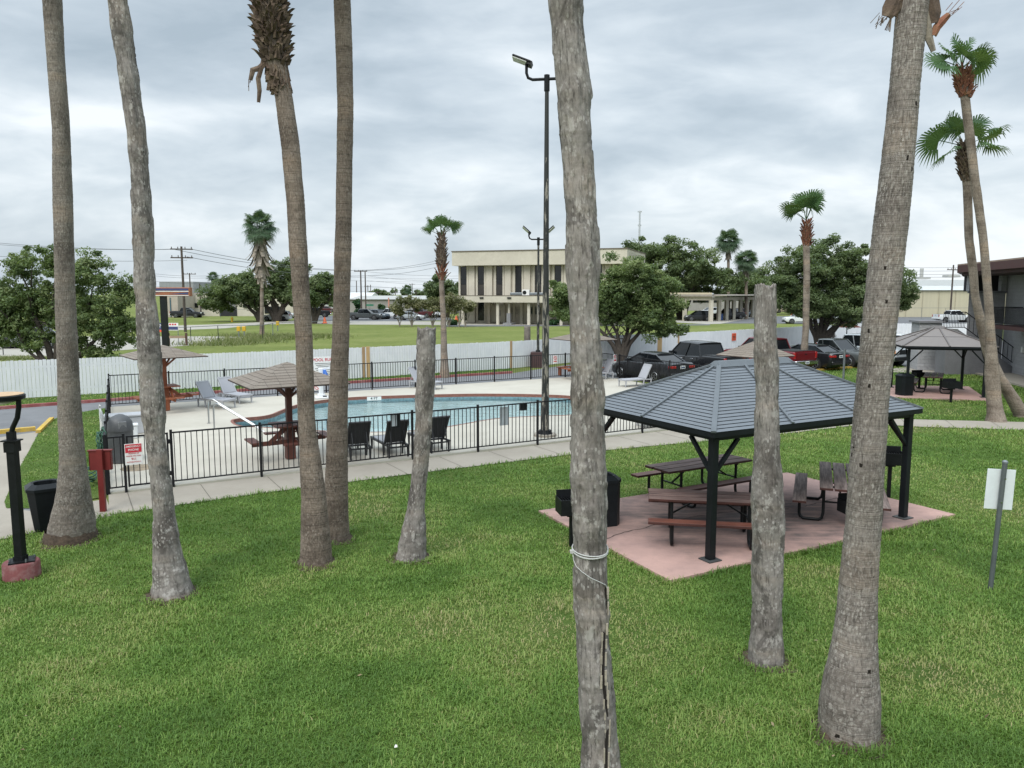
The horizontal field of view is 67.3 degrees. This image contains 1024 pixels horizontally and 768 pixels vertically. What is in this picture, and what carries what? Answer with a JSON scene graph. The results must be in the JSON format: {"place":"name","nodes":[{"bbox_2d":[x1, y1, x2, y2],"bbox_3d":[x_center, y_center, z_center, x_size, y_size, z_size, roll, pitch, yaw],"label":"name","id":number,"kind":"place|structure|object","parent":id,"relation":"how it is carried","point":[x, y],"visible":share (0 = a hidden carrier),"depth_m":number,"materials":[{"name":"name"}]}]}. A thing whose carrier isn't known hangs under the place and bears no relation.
{"place":"outdoors","nodes":[
{"label":"outdoors","id":0,"kind":"place"},
{"bbox_2d":[0,432,109,538],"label":"driveway","id":1,"kind":"structure","parent":0,"point":[27,441],"depth_m":17.25,"materials":[{"name":"concrete"}]},
{"bbox_2d":[24,478,56,531],"bbox_3d":[-8.961,2.334,14.820,0.672,0.920,0.672,-5,8,-35],"label":"waste bin","id":2,"kind":"object","parent":1,"relation":"on","point":[41,495],"visible":0.71,"depth_m":14.55,"materials":[{"name":"black plastic"}]},
{"bbox_2d":[87,449,112,511],"bbox_3d":[-8.519,2.000,15.961,0.470,1.320,0.190,-1,7,-8],"label":"phone stand","id":3,"kind":"object","parent":1,"relation":"on","point":[100,461],"visible":1,"depth_m":15.89,"materials":[{"name":"red paint"}]},
{"bbox_2d":[0,336,242,355],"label":"street","id":4,"kind":"structure","parent":0,"point":[14,351],"depth_m":66.90,"materials":[{"name":"grey asphalt"}]},
{"bbox_2d":[130,321,440,331],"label":"street","id":5,"kind":"structure","parent":0,"point":[211,326],"depth_m":117.96,"materials":[{"name":"grey asphalt"}]},
{"bbox_2d":[0,295,1002,512],"bbox_3d":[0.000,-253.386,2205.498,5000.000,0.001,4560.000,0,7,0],"label":"ground","id":6,"kind":"structure","parent":0,"point":[379,336],"depth_m":88.31,"materials":[{"name":"green plant"}]},
{"bbox_2d":[4,408,106,507],"bbox_3d":[-13.310,1.793,23.203,2.030,0.001,15.484,-3,7,-27],"label":"grass strip","id":7,"kind":"object","parent":6,"relation":"on","point":[24,470],"depth_m":21.34,"materials":[{"name":"plant"}]},
{"bbox_2d":[0,243,136,380],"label":"tree","id":8,"kind":"object","parent":6,"relation":"on","point":[18,303],"visible":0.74,"depth_m":37.14,"materials":[{"name":"green plant"}]},
{"bbox_2d":[156,287,191,346],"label":"pylon sign","id":9,"kind":"object","parent":6,"relation":"on","point":[162,293],"visible":0.61,"depth_m":61.48,"materials":[{"name":"plastic"}]},
{"bbox_2d":[0,331,359,360],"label":"weeds","id":10,"kind":"object","parent":6,"relation":"on","point":[250,338],"visible":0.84,"depth_m":72.73,"materials":[{"name":"green plant"}]},
{"bbox_2d":[170,246,192,331],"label":"utility pole","id":11,"kind":"object","parent":6,"relation":"on","point":[183,297],"visible":0.92,"depth_m":91.05,"materials":[{"name":"brown wood"}]},
{"bbox_2d":[167,293,205,316],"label":"store building","id":12,"kind":"structure","parent":6,"relation":"on","point":[174,303],"depth_m":149.50,"materials":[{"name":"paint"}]},
{"bbox_2d":[159,282,215,292],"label":"warehouse","id":13,"kind":"structure","parent":6,"relation":"on","point":[178,284],"depth_m":173.62,"materials":[{"name":"grey metal"}]},
{"bbox_2d":[198,274,272,321],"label":"tree","id":14,"kind":"object","parent":6,"relation":"on","point":[241,291],"visible":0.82,"depth_m":123.06,"materials":[{"name":"green plant"}]},
{"bbox_2d":[194,296,292,315],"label":"store building","id":15,"kind":"structure","parent":6,"relation":"on","point":[239,311],"depth_m":157.29,"materials":[{"name":"beige paint"}]},
{"bbox_2d":[194,256,312,321],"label":"tree","id":16,"kind":"object","parent":6,"relation":"on","point":[278,282],"visible":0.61,"depth_m":124.31,"materials":[{"name":"green plant"}]},
{"bbox_2d":[1,369,508,405],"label":"verge","id":17,"kind":"structure","parent":6,"relation":"on","point":[42,400],"depth_m":34.54,"materials":[{"name":"green plant"}]},
{"bbox_2d":[421,214,463,377],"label":"palm tree","id":18,"kind":"object","parent":17,"relation":"on","point":[441,252],"visible":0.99,"depth_m":40.94,"materials":[{"name":"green plant"}]},
{"bbox_2d":[242,209,278,335],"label":"palm tree","id":19,"kind":"object","parent":6,"relation":"on","point":[260,237],"visible":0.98,"depth_m":81.40,"materials":[{"name":"green plant"}]},
{"bbox_2d":[288,271,333,323],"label":"tree","id":20,"kind":"object","parent":6,"relation":"on","point":[321,285],"visible":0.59,"depth_m":116.54,"materials":[{"name":"green plant"}]},
{"bbox_2d":[311,316,451,320],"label":"parking lot","id":21,"kind":"structure","parent":6,"relation":"on","point":[328,318],"depth_m":136.37,"materials":[{"name":"grey asphalt"}]},
{"bbox_2d":[350,309,382,319],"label":"parked pickup","id":22,"kind":"object","parent":21,"relation":"on","point":[364,313],"visible":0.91,"depth_m":134.18,"materials":[{"name":"paint"}]},
{"bbox_2d":[110,376,664,493],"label":"pool deck","id":23,"kind":"structure","parent":6,"relation":"on","point":[184,416],"depth_m":24.54,"materials":[{"name":"concrete"}]},
{"bbox_2d":[102,375,110,494],"bbox_3d":[-12.535,1.049,23.878,0.055,1.370,15.015,-3,7,-27],"label":"pool fence","id":24,"kind":"object","parent":23,"relation":"on","point":[108,405],"visible":0.59,"depth_m":20.95,"materials":[{"name":"metal"}]},
{"bbox_2d":[105,433,127,494],"bbox_3d":[-8.943,1.810,17.371,0.410,1.370,0.055,-4,8,-30],"label":"pool fence","id":25,"kind":"object","parent":23,"relation":"on","point":[124,465],"visible":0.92,"depth_m":17.38,"materials":[{"name":"metal"}]},
{"bbox_2d":[124,443,142,464],"bbox_3d":[-8.598,1.592,17.485,0.360,0.485,0.019,-4,8,-30],"label":"emergency sign","id":26,"kind":"object","parent":25,"relation":"attached to","point":[133,454],"visible":1,"depth_m":17.48,"materials":[{"name":"white paint"}]},
{"bbox_2d":[107,414,133,463],"bbox_3d":[-10.419,1.435,20.484,0.650,1.290,0.650,0,7,0],"label":"waste drum","id":27,"kind":"object","parent":23,"relation":"on","point":[118,424],"visible":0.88,"depth_m":20.23,"materials":[{"name":"grey metal"}]},
{"bbox_2d":[104,411,143,433],"bbox_3d":[-12.419,1.269,24.729,1.220,0.635,0.660,-4,8,-28],"label":"storage box","id":28,"kind":"object","parent":23,"relation":"on","point":[134,417],"visible":0.17,"depth_m":24.64,"materials":[{"name":"white plastic"}]},
{"bbox_2d":[119,345,207,410],"bbox_3d":[-13.287,-0.218,29.419,2.567,2.549,2.567,-5,8,-38],"label":"umbrella table","id":29,"kind":"object","parent":23,"relation":"on","point":[169,353],"visible":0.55,"depth_m":29.11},
{"bbox_2d":[195,380,235,409],"bbox_3d":[-11.730,0.421,30.445,1.700,0.996,0.644,4,8,32],"label":"sun lounger","id":30,"kind":"object","parent":23,"relation":"on","point":[205,389],"visible":0.93,"depth_m":30.60,"materials":[{"name":"plastic"}]},
{"bbox_2d":[217,376,252,403],"bbox_3d":[-11.512,0.244,31.958,1.700,0.996,0.644,6,9,40],"label":"sun lounger","id":31,"kind":"object","parent":23,"relation":"on","point":[226,385],"visible":0.91,"depth_m":32.18,"materials":[{"name":"plastic"}]},
{"bbox_2d":[207,398,264,431],"bbox_3d":[-9.045,1.191,25.752,3.421,1.198,1.061,2,7,15],"label":"pool handrail","id":32,"kind":"object","parent":23,"relation":"on","point":[234,413],"visible":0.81,"depth_m":25.48,"materials":[{"name":"silver metal"}]},
{"bbox_2d":[228,362,349,458],"bbox_3d":[-6.025,0.733,20.774,2.568,2.669,2.568,-4,8,-32],"label":"umbrella table","id":33,"kind":"object","parent":23,"relation":"on","point":[279,377],"visible":0.69,"depth_m":20.34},
{"bbox_2d":[108,353,569,404],"bbox_3d":[-5.600,-0.424,36.473,24.007,1.370,0.055,-4,8,-30],"label":"pool fence","id":34,"kind":"object","parent":23,"relation":"on","point":[456,380],"visible":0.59,"depth_m":36.58,"materials":[{"name":"metal"}]},
{"bbox_2d":[313,356,330,375],"bbox_3d":[-8.447,-0.734,34.694,1.100,1.000,0.020,-4,8,-30],"label":"pool rules sign","id":35,"kind":"object","parent":34,"relation":"attached to","point":[321,362],"visible":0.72,"depth_m":34.60,"materials":[{"name":"white paint"}]},
{"bbox_2d":[347,421,371,459],"bbox_3d":[-4.418,1.444,21.496,0.644,1.042,1.621,-3,7,-24],"label":"sun lounger","id":36,"kind":"object","parent":23,"relation":"on","point":[359,430],"visible":0.62,"depth_m":20.90,"materials":[{"name":"plastic"}]},
{"bbox_2d":[370,419,408,457],"bbox_3d":[-3.469,1.417,21.723,0.644,1.042,1.621,-4,8,-28],"label":"sun lounger","id":37,"kind":"object","parent":23,"relation":"on","point":[395,437],"visible":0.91,"depth_m":21.22,"materials":[{"name":"plastic"}]},
{"bbox_2d":[230,394,571,431],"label":"swimming pool","id":38,"kind":"structure","parent":23,"relation":"in","point":[409,399],"depth_m":34.01,"materials":[{"name":"liquid"}]},
{"bbox_2d":[246,398,571,430],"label":"water","id":39,"kind":"structure","parent":38,"relation":"in","point":[460,417],"depth_m":31.47,"materials":[{"name":"teal liquid"}]},
{"bbox_2d":[169,399,655,486],"bbox_3d":[1.633,1.094,23.486,22.195,1.370,0.055,-4,8,-30],"label":"pool fence","id":40,"kind":"object","parent":23,"relation":"on","point":[477,407],"visible":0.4,"depth_m":20.66,"materials":[{"name":"metal"}]},
{"bbox_2d":[126,432,172,486],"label":"pool gate","id":41,"kind":"structure","parent":40,"relation":"attached to","point":[168,441],"depth_m":17.62,"materials":[{"name":"metal"}]},
{"bbox_2d":[407,415,449,453],"bbox_3d":[-2.437,1.344,22.346,0.644,1.042,1.621,-4,8,-32],"label":"sun lounger","id":42,"kind":"object","parent":23,"relation":"on","point":[435,422],"visible":0.44,"depth_m":21.83,"materials":[{"name":"plastic"}]},
{"bbox_2d":[512,54,555,437],"bbox_3d":[1.047,-4.120,23.660,2.101,11.589,0.720,1,7,10],"label":"light pole","id":43,"kind":"object","parent":23,"relation":"on","point":[528,63],"visible":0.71,"depth_m":23.63,"materials":[{"name":"black metal"}]},
{"bbox_2d":[618,364,651,386],"bbox_3d":[5.989,-0.423,37.460,1.621,1.042,0.644,-4,8,-28],"label":"sun lounger","id":44,"kind":"object","parent":23,"relation":"on","point":[644,372],"visible":0.94,"depth_m":37.51,"materials":[{"name":"plastic"}]},
{"bbox_2d":[602,353,702,382],"bbox_3d":[7.975,-0.338,35.738,0.055,1.370,15.044,-3,7,-25],"label":"pool fence","id":45,"kind":"object","parent":23,"relation":"on","point":[669,364],"visible":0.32,"depth_m":38.85,"materials":[{"name":"metal"}]},
{"bbox_2d":[716,341,794,358],"bbox_3d":[9.601,-0.390,30.461,2.200,2.648,2.200,-5,8,-35],"label":"umbrella table","id":46,"kind":"object","parent":23,"relation":"on","point":[744,351],"visible":0.23,"depth_m":30.02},
{"bbox_2d":[350,296,456,313],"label":"warehouse","id":47,"kind":"structure","parent":6,"relation":"on","point":[377,300],"depth_m":177.13,"materials":[{"name":"metal"}]},
{"bbox_2d":[393,295,422,326],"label":"crepe myrtle","id":48,"kind":"object","parent":6,"relation":"on","point":[408,301],"visible":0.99,"depth_m":106.03,"materials":[{"name":"green plant"}]},
{"bbox_2d":[420,296,445,326],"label":"crepe myrtle","id":49,"kind":"object","parent":6,"relation":"on","point":[429,303],"visible":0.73,"depth_m":105.10,"materials":[{"name":"green plant"}]},
{"bbox_2d":[423,274,458,316],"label":"tree","id":50,"kind":"object","parent":6,"relation":"on","point":[433,289],"visible":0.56,"depth_m":146.60,"materials":[{"name":"green plant"}]},
{"bbox_2d":[435,291,463,326],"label":"crepe myrtle","id":51,"kind":"object","parent":6,"relation":"on","point":[453,305],"visible":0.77,"depth_m":104.44,"materials":[{"name":"green plant"}]},
{"bbox_2d":[0,323,966,397],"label":"white fence","id":52,"kind":"object","parent":6,"relation":"on","point":[522,349],"visible":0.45,"depth_m":41.14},
{"bbox_2d":[523,225,554,367],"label":"light pole","id":53,"kind":"object","parent":6,"relation":"on","point":[538,351],"visible":0.73,"depth_m":47.04,"materials":[{"name":"black metal"}]},
{"bbox_2d":[445,248,645,324],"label":"office building","id":54,"kind":"structure","parent":6,"relation":"on","point":[490,281],"depth_m":117.02,"materials":[{"name":"beige paint"}]},
{"bbox_2d":[549,250,691,360],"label":"tree","id":55,"kind":"object","parent":6,"relation":"on","point":[645,304],"visible":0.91,"depth_m":50.07,"materials":[{"name":"green plant"}]},
{"bbox_2d":[621,234,748,318],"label":"tree","id":56,"kind":"object","parent":6,"relation":"on","point":[696,274],"visible":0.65,"depth_m":138.22,"materials":[{"name":"green plant"}]},
{"bbox_2d":[660,293,753,320],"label":"carport","id":57,"kind":"object","parent":6,"relation":"on","point":[699,296],"visible":0.38,"depth_m":129.87,"materials":[{"name":"beige paint"}]},
{"bbox_2d":[715,266,797,309],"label":"tree","id":58,"kind":"object","parent":6,"relation":"on","point":[759,275],"visible":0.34,"depth_m":164.03,"materials":[{"name":"green plant"}]},
{"bbox_2d":[779,189,826,349],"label":"palm tree","id":59,"kind":"object","parent":6,"relation":"on","point":[811,200],"visible":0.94,"depth_m":43.68,"materials":[{"name":"green plant"}]},
{"bbox_2d":[762,232,921,342],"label":"tree","id":60,"kind":"object","parent":6,"relation":"on","point":[840,298],"visible":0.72,"depth_m":60.30,"materials":[{"name":"green plant"}]},
{"bbox_2d":[727,316,966,323],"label":"parking lot","id":61,"kind":"structure","parent":6,"relation":"on","point":[904,320],"depth_m":131.21,"materials":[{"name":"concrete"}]},
{"bbox_2d":[714,228,742,307],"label":"palm tree","id":62,"kind":"object","parent":61,"relation":"on","point":[729,246],"visible":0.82,"depth_m":147.01,"materials":[{"name":"green plant"}]},
{"bbox_2d":[731,250,759,318],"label":"palm tree","id":63,"kind":"object","parent":61,"relation":"on","point":[743,262],"visible":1,"depth_m":137.79,"materials":[{"name":"green plant"}]},
{"bbox_2d":[931,310,967,321],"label":"parked pickup","id":64,"kind":"object","parent":61,"relation":"on","point":[938,316],"visible":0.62,"depth_m":122.88,"materials":[{"name":"white paint"}]},
{"bbox_2d":[824,268,1005,316],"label":"warehouse","id":65,"kind":"structure","parent":6,"relation":"on","point":[934,295],"depth_m":151.30,"materials":[{"name":"beige metal"}]},
{"bbox_2d":[934,257,1023,387],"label":"motel building","id":66,"kind":"structure","parent":6,"relation":"on","point":[1007,278],"depth_m":43.18,"materials":[{"name":"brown paint"}]},
{"bbox_2d":[0,341,1002,510],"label":"road","id":67,"kind":"structure","parent":0,"point":[36,417],"depth_m":33.94,"materials":[{"name":"grey asphalt"}]},
{"bbox_2d":[0,371,512,409],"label":"kerb","id":68,"kind":"structure","parent":67,"relation":"on","point":[124,398],"depth_m":34.06,"materials":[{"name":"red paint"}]},
{"bbox_2d":[612,351,694,381],"bbox_3d":[7.365,-0.972,40.684,1.958,1.530,4.940,-4,8,-30],"label":"parked car","id":69,"kind":"object","parent":67,"relation":"on","point":[664,356],"visible":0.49,"depth_m":39.56,"materials":[{"name":"grey paint"}]},
{"bbox_2d":[669,340,750,368],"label":"parked pickup","id":70,"kind":"object","parent":67,"relation":"on","point":[700,352],"visible":0.24,"depth_m":41.43,"materials":[{"name":"black paint"}]},
{"bbox_2d":[724,337,817,365],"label":"parked pickup","id":71,"kind":"object","parent":67,"relation":"on","point":[806,357],"visible":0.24,"depth_m":44.03,"materials":[{"name":"red paint"}]},
{"bbox_2d":[791,343,849,368],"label":"parked car","id":72,"kind":"object","parent":67,"relation":"on","point":[828,356],"visible":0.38,"depth_m":45.51,"materials":[{"name":"black paint"}]},
{"bbox_2d":[817,338,858,366],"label":"parked pickup","id":73,"kind":"object","parent":67,"relation":"on","point":[841,345],"visible":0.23,"depth_m":48.15,"materials":[{"name":"grey paint"}]},
{"bbox_2d":[843,333,907,364],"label":"parked pickup","id":74,"kind":"object","parent":67,"relation":"on","point":[900,357],"visible":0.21,"depth_m":48.80,"materials":[{"name":"silver metal"}]},
{"bbox_2d":[0,365,1023,767],"bbox_3d":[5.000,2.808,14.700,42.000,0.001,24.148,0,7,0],"label":"lawn","id":75,"kind":"structure","parent":0,"point":[622,611],"depth_m":10.23,"materials":[{"name":"plant"}]},
{"bbox_2d":[0,392,41,582],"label":"lamp post","id":76,"kind":"object","parent":75,"relation":"on","point":[21,564],"visible":0.94,"depth_m":12.11,"materials":[{"name":"black metal"}]},
{"bbox_2d":[42,0,98,546],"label":"palm tree","id":77,"kind":"object","parent":75,"relation":"on","point":[72,520],"visible":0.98,"depth_m":13.64,"materials":[{"name":"grey plant"}]},
{"bbox_2d":[107,0,195,601],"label":"palm tree","id":78,"kind":"object","parent":75,"relation":"on","point":[171,579],"visible":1,"depth_m":11.04,"materials":[{"name":"grey plant"}]},
{"bbox_2d":[247,0,333,567],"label":"palm tree","id":79,"kind":"object","parent":75,"relation":"on","point":[271,26],"visible":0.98,"depth_m":12.29,"materials":[{"name":"brown plant"}]},
{"bbox_2d":[325,0,353,542],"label":"palm tree","id":80,"kind":"object","parent":75,"relation":"on","point":[336,479],"visible":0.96,"depth_m":13.58,"materials":[{"name":"brown plant"}]},
{"bbox_2d":[396,327,435,561],"bbox_3d":[-1.628,1.075,12.998,0.735,4.085,0.541,0,7,0],"label":"palm stump","id":81,"kind":"object","parent":75,"relation":"on","point":[412,543],"visible":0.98,"depth_m":12.90,"materials":[{"name":"grey wood"}]},
{"bbox_2d":[555,489,572,546],"bbox_3d":[1.067,2.417,13.768,0.500,1.000,0.400,-1,7,-12],"label":"grill","id":82,"kind":"object","parent":75,"relation":"on","point":[563,506],"visible":0.48,"depth_m":13.75,"materials":[{"name":"black metal"}]},
{"bbox_2d":[548,0,620,767],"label":"palm tree","id":83,"kind":"object","parent":75,"relation":"on","point":[592,615],"visible":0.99,"depth_m":6.30,"materials":[{"name":"grey plant"}]},
{"bbox_2d":[539,472,954,581],"bbox_3d":[4.684,2.674,15.727,7.484,0.075,4.350,-4,8,-29],"label":"picnic pad","id":84,"kind":"object","parent":75,"relation":"on","point":[651,548],"visible":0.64,"depth_m":14.56,"materials":[{"name":"pink concrete"}]},
{"bbox_2d":[607,471,620,526],"bbox_3d":[1.763,2.229,14.986,0.609,0.980,0.609,-2,7,-20],"label":"waste bin","id":85,"kind":"object","parent":84,"relation":"on","point":[613,497],"visible":0.39,"depth_m":14.76,"materials":[{"name":"black plastic"}]},
{"bbox_2d":[631,454,751,507],"bbox_3d":[4.132,2.102,16.980,2.461,0.766,1.730,-4,8,-30],"label":"picnic table","id":86,"kind":"object","parent":84,"relation":"on","point":[681,467],"visible":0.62,"depth_m":16.71,"materials":[{"name":"wood"}]},
{"bbox_2d":[648,488,751,549],"bbox_3d":[3.623,2.432,14.158,2.210,0.766,1.730,1,7,10],"label":"picnic table","id":87,"kind":"object","parent":84,"relation":"on","point":[670,497],"visible":0.79,"depth_m":13.90,"materials":[{"name":"wood"}]},
{"bbox_2d":[604,357,923,563],"bbox_3d":[4.766,1.083,15.448,5.528,3.180,3.768,-4,8,-29],"label":"gazebo","id":88,"kind":"object","parent":84,"relation":"on","point":[713,402],"visible":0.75,"depth_m":14.18,"materials":[{"name":"metal"}]},
{"bbox_2d":[792,461,890,520],"bbox_3d":[6.701,2.244,15.770,1.730,0.766,2.513,3,7,21],"label":"picnic table","id":89,"kind":"object","parent":84,"relation":"on","point":[840,483],"visible":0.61,"depth_m":15.41,"materials":[{"name":"wood"}]},
{"bbox_2d":[748,283,784,667],"bbox_3d":[3.100,1.177,9.261,0.516,4.750,0.443,0,7,0],"label":"palm stump","id":90,"kind":"object","parent":75,"relation":"on","point":[766,645],"visible":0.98,"depth_m":9.14,"materials":[{"name":"grey plant"}]},
{"bbox_2d":[815,0,963,751],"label":"palm tree","id":91,"kind":"object","parent":75,"relation":"on","point":[849,707],"visible":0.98,"depth_m":7.42,"materials":[{"name":"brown plant"}]},
{"bbox_2d":[885,446,901,497],"bbox_3d":[8.313,1.966,16.936,0.500,1.160,0.380,2,7,15],"label":"grill","id":92,"kind":"object","parent":75,"relation":"on","point":[893,456],"visible":0.55,"depth_m":16.90,"materials":[{"name":"black metal"}]},
{"bbox_2d":[984,460,1015,589],"bbox_3d":[7.390,2.173,11.686,0.416,2.072,0.104,1,7,8],"label":"sign post","id":93,"kind":"object","parent":75,"relation":"on","point":[999,489],"visible":0.91,"depth_m":11.66,"materials":[{"name":"silver metal"}]},
{"bbox_2d":[0,0,1023,294],"label":"sky","id":94,"kind":"structure","parent":0,"point":[708,116],"materials":[{"name":"grey"}]},
{"bbox_2d":[109,419,1023,514],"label":"sidewalk","id":95,"kind":"structure","parent":0,"point":[181,494],"depth_m":20.24,"materials":[{"name":"concrete"}]},
{"bbox_2d":[664,296,781,310],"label":"warehouse","id":96,"kind":"structure","parent":0,"point":[697,306],"depth_m":208.94,"materials":[{"name":"metal"}]},
{"bbox_2d":[893,366,933,371],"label":"walkway","id":97,"kind":"structure","parent":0,"point":[900,369],"depth_m":45.28,"materials":[{"name":"concrete"}]},
{"bbox_2d":[909,320,945,369],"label":"block pillar","id":98,"kind":"structure","parent":97,"relation":"on","point":[924,360],"depth_m":45.53,"materials":[{"name":"grey concrete"}]},
{"bbox_2d":[823,365,1023,421],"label":"lawn","id":99,"kind":"structure","parent":0,"point":[959,412],"depth_m":31.23,"materials":[{"name":"plant"}]},
{"bbox_2d":[890,385,985,400],"bbox_3d":[19.245,0.373,35.425,4.273,0.070,5.505,2,7,19],"label":"picnic pad","id":100,"kind":"object","parent":99,"relation":"on","point":[965,392],"visible":0.5,"depth_m":34.31,"materials":[{"name":"pink concrete"}]},
{"bbox_2d":[895,373,914,395],"bbox_3d":[17.419,0.010,34.141,0.672,0.950,0.672,-1,7,-10],"label":"waste bin","id":101,"kind":"object","parent":100,"relation":"on","point":[904,384],"visible":0.96,"depth_m":33.87,"materials":[{"name":"black metal"}]},
{"bbox_2d":[913,372,949,393],"bbox_3d":[19.375,-0.050,35.382,1.730,0.766,2.455,4,8,30],"label":"picnic table","id":102,"kind":"object","parent":100,"relation":"on","point":[927,375],"visible":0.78,"depth_m":35.00,"materials":[{"name":"black metal"}]},
{"bbox_2d":[891,326,998,397],"bbox_3d":[19.296,-1.117,34.953,3.802,3.020,3.808,2,7,14],"label":"gazebo","id":103,"kind":"object","parent":100,"relation":"on","point":[938,338],"visible":0.79,"depth_m":33.75,"materials":[{"name":"metal"}]},
{"bbox_2d":[942,378,961,401],"bbox_3d":[18.274,0.285,31.996,0.620,1.000,0.400,0,7,-2],"label":"grill","id":104,"kind":"object","parent":99,"relation":"on","point":[951,384],"visible":1,"depth_m":31.89,"materials":[{"name":"black metal"}]},
{"bbox_2d":[923,32,1007,422],"bbox_3d":[15.564,-5.218,26.669,3.744,13.410,2.164,-3,7,-22],"label":"palm tree","id":105,"kind":"object","parent":99,"relation":"on","point":[964,79],"visible":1,"depth_m":26.31,"materials":[{"name":"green plant"}]},
{"bbox_2d":[915,110,1023,417],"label":"palm tree","id":106,"kind":"object","parent":99,"relation":"on","point":[931,140],"visible":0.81,"depth_m":27.40,"materials":[{"name":"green plant"}]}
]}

